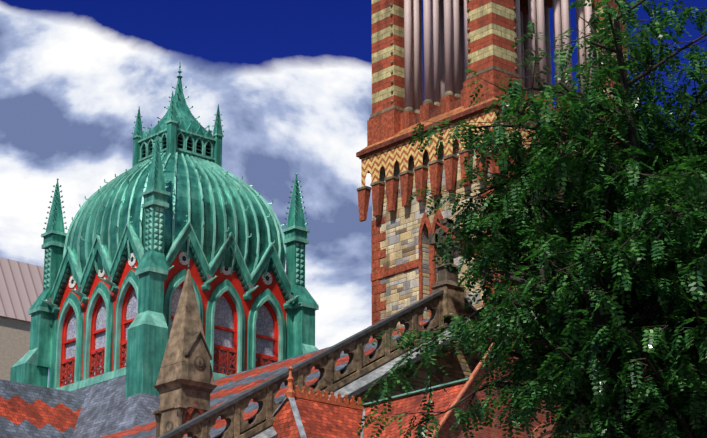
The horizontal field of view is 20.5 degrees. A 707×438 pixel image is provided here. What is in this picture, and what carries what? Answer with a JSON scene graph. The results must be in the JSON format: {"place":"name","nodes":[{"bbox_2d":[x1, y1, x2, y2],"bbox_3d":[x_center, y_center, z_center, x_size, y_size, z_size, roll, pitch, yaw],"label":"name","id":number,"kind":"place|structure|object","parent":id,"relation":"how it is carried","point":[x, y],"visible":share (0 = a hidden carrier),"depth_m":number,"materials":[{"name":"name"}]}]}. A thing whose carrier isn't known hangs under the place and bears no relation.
{"place":"outdoors","nodes":[
{"label":"outdoors","id":0,"kind":"place"},
{"bbox_2d":[0,317,30,380],"bbox_3d":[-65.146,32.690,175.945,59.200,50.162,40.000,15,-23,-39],"label":"beige building walls","id":1,"kind":"structure","parent":0,"point":[14,341],"depth_m":185.13,"materials":[{"name":"beige concrete"}]},
{"bbox_2d":[0,257,43,322],"bbox_3d":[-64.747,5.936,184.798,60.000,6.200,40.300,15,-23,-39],"label":"metal roof","id":2,"kind":"structure","parent":1,"relation":"on","point":[21,287],"depth_m":187.68,"materials":[{"name":"metal"}]},
{"bbox_2d":[0,379,320,437],"bbox_3d":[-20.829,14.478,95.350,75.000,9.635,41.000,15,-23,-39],"label":"church banded slate roofs","id":3,"kind":"structure","parent":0,"point":[30,411],"depth_m":88.48,"materials":[{"name":"tile"}]},
{"bbox_2d":[10,65,318,397],"bbox_3d":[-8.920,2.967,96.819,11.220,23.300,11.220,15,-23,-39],"label":"copper lantern","id":4,"kind":"object","parent":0,"point":[146,345],"depth_m":94.82,"materials":[{"name":"green metal"}]},
{"bbox_2d":[12,120,318,391],"bbox_3d":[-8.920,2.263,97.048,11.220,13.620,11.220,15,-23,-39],"label":"cupola trim","id":5,"kind":"structure","parent":4,"relation":"attached to","point":[145,317],"depth_m":93.47,"materials":[{"name":"green metal"}]},
{"bbox_2d":[65,135,273,384],"bbox_3d":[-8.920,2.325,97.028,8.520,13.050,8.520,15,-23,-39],"label":"windows","id":6,"kind":"structure","parent":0,"point":[223,315],"depth_m":93.49,"materials":[{"name":"grey glass"}]},
{"bbox_2d":[57,251,285,386],"bbox_3d":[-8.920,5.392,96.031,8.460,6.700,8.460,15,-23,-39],"label":"window frames","id":7,"kind":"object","parent":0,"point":[272,287],"depth_m":93.57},
{"bbox_2d":[60,342,277,386],"bbox_3d":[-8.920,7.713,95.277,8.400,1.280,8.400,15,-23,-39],"label":"window railing","id":8,"kind":"object","parent":7,"relation":"attached to","point":[68,369],"visible":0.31,"depth_m":92.75,"materials":[{"name":"red metal"}]},
{"bbox_2d":[46,252,294,302],"bbox_3d":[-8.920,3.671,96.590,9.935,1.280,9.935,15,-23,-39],"label":"round ornaments","id":9,"kind":"object","parent":7,"relation":"attached to","point":[228,272],"visible":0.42,"depth_m":93.73},
{"bbox_2d":[66,154,283,275],"bbox_3d":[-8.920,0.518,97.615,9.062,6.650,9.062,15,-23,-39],"label":"dome","id":10,"kind":"structure","parent":7,"relation":"on","point":[181,204],"depth_m":94.15,"materials":[{"name":"green metal"}]},
{"bbox_2d":[63,152,286,280],"bbox_3d":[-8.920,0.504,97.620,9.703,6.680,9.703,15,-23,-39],"label":"dome ribs","id":11,"kind":"object","parent":10,"relation":"attached to","point":[134,171],"visible":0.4,"depth_m":95.09,"materials":[{"name":"green metal"}]},
{"bbox_2d":[152,269,217,435],"bbox_3d":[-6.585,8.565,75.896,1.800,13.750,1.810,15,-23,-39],"label":"stone pinnacle","id":12,"kind":"object","parent":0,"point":[186,324],"visible":0.73,"depth_m":76.25,"materials":[{"name":"brown stone"}]},
{"bbox_2d":[155,331,213,437],"bbox_3d":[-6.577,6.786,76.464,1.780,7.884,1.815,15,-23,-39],"label":"trim","id":13,"kind":"structure","parent":12,"relation":"attached to","point":[195,413],"depth_m":76.04,"materials":[{"name":"brown stone"}]},
{"bbox_2d":[185,401,203,422],"bbox_3d":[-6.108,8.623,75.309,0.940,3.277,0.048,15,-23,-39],"label":"red spirelet voussoirs","id":14,"kind":"object","parent":12,"relation":"attached to","point":[190,410],"visible":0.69,"depth_m":75.51,"materials":[{"name":"red stone"}]},
{"bbox_2d":[169,284,492,437],"bbox_3d":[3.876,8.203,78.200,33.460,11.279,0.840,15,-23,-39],"label":"stone balustrade","id":15,"kind":"object","parent":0,"point":[450,299],"visible":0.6,"depth_m":74.80,"materials":[{"name":"brown stone"}]},
{"bbox_2d":[157,290,482,437],"bbox_3d":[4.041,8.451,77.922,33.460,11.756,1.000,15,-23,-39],"label":"balustrade railing","id":16,"kind":"object","parent":15,"relation":"on","point":[178,429],"visible":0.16,"depth_m":74.18,"materials":[{"name":"brown stone"}]},
{"bbox_2d":[186,218,479,437],"bbox_3d":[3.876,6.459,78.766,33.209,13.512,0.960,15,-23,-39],"label":"gable cross and reveals","id":17,"kind":"object","parent":15,"relation":"attached to","point":[448,276],"visible":0.29,"depth_m":79.17,"materials":[{"name":"brown stone"}]},
{"bbox_2d":[0,0,706,386],"label":"sky","id":18,"kind":"structure","parent":0,"point":[290,81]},
{"bbox_2d":[249,330,481,437],"bbox_3d":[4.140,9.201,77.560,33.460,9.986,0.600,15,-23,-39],"label":"roof flashing","id":19,"kind":"object","parent":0,"point":[355,384],"depth_m":75.25,"materials":[{"name":"grey metal"}]},
{"bbox_2d":[349,331,477,408],"bbox_3d":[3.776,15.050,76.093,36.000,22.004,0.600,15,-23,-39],"label":"wall","id":20,"kind":"structure","parent":0,"point":[458,367],"depth_m":78.27,"materials":[{"name":"brown stone"}]},
{"bbox_2d":[372,128,580,335],"bbox_3d":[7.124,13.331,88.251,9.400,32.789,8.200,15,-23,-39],"label":"tower shaft","id":21,"kind":"object","parent":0,"point":[401,226],"visible":0.19,"depth_m":89.96,"materials":[{"name":"beige stone"}]},
{"bbox_2d":[361,123,575,186],"bbox_3d":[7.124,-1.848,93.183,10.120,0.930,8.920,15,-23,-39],"label":"tower machicolation arches","id":22,"kind":"structure","parent":21,"relation":"attached to","point":[403,160],"depth_m":90.45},
{"bbox_2d":[361,108,628,172],"bbox_3d":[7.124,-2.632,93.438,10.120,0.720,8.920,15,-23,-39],"label":"patterned frieze","id":23,"kind":"object","parent":21,"relation":"attached to","point":[389,154],"visible":0.14,"depth_m":90.59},
{"bbox_2d":[360,97,607,150],"bbox_3d":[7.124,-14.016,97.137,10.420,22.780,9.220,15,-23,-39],"label":"molding","id":24,"kind":"structure","parent":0,"point":[437,118],"depth_m":90.39,"materials":[{"name":"stone"}]},
{"bbox_2d":[357,0,611,190],"bbox_3d":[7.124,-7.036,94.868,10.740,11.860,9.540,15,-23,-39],"label":"tower caps","id":25,"kind":"object","parent":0,"point":[446,93],"visible":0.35,"depth_m":90.87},
{"bbox_2d":[356,0,617,158],"bbox_3d":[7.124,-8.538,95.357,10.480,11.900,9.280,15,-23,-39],"label":"cornice","id":26,"kind":"structure","parent":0,"point":[406,137],"depth_m":91.05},
{"bbox_2d":[372,0,627,113],"bbox_3d":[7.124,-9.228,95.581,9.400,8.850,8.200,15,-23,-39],"label":"striped brick pillars","id":27,"kind":"structure","parent":26,"relation":"on","point":[492,32],"depth_m":93.48,"materials":[{"name":"brick"}]},
{"bbox_2d":[404,0,594,109],"bbox_3d":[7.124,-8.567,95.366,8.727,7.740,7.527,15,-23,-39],"label":"columns","id":28,"kind":"structure","parent":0,"point":[443,72],"depth_m":93.32,"materials":[{"name":"grey metal"}]},
{"bbox_2d":[434,321,585,437],"bbox_3d":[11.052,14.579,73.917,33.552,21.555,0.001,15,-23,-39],"label":"annex brick wall","id":29,"kind":"structure","parent":0,"point":[487,431],"depth_m":70.68,"materials":[{"name":"red brick"}]},
{"bbox_2d":[429,343,571,437],"bbox_3d":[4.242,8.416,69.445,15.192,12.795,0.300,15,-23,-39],"label":"roof edge trim","id":30,"kind":"structure","parent":29,"relation":"attached to","point":[546,434],"depth_m":70.59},
{"label":"ground","id":31,"kind":"structure","parent":0,"visible":0},
{"bbox_2d":[98,319,450,437],"bbox_3d":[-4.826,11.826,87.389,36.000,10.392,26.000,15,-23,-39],"label":"gable roof","id":32,"kind":"structure","parent":31,"relation":"on","point":[228,387],"depth_m":82.41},
{"bbox_2d":[71,375,219,437],"bbox_3d":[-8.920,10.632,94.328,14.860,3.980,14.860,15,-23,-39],"label":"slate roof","id":33,"kind":"structure","parent":32,"relation":"on","point":[108,408],"depth_m":87.70,"materials":[{"name":"grey stone"}]},
{"bbox_2d":[272,218,516,437],"bbox_3d":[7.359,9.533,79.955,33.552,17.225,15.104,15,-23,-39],"label":"annex tile roofs","id":34,"kind":"structure","parent":31,"relation":"on","point":[321,420],"depth_m":71.58,"materials":[{"name":"red tile"}]},
{"bbox_2d":[272,397,364,437],"bbox_3d":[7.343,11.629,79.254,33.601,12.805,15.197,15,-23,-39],"label":"roof flashing","id":35,"kind":"object","parent":34,"relation":"on","point":[299,424],"visible":0.15,"depth_m":71.16,"materials":[{"name":"grey metal"}]},
{"bbox_2d":[285,366,363,409],"bbox_3d":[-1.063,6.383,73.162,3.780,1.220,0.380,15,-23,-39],"label":"roof ridge cresting","id":36,"kind":"object","parent":34,"relation":"on","point":[290,392],"visible":0.9,"depth_m":72.83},
{"bbox_2d":[363,378,469,405],"bbox_3d":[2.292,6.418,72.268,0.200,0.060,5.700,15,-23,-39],"label":"annex copper flashing","id":37,"kind":"object","parent":34,"relation":"attached to","point":[422,390],"visible":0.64,"depth_m":72.01,"materials":[{"name":"teal metal"}]},
{"bbox_2d":[358,70,616,324],"bbox_3d":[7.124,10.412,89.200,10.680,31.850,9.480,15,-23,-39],"label":"tower brick trim","id":38,"kind":"structure","parent":31,"relation":"on","point":[387,125],"depth_m":90.58,"materials":[{"name":"red brick"}]},
{"bbox_2d":[374,0,706,437],"bbox_3d":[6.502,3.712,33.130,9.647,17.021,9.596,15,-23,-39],"label":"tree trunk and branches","id":39,"kind":"object","parent":31,"relation":"on","point":[614,362],"visible":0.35,"depth_m":32.33,"materials":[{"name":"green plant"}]},
{"bbox_2d":[357,0,706,437],"bbox_3d":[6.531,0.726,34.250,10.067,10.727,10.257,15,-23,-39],"label":"tree leaves","id":40,"kind":"object","parent":39,"relation":"on","point":[634,249],"visible":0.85,"depth_m":32.49,"materials":[{"name":"green plant"}]}
]}

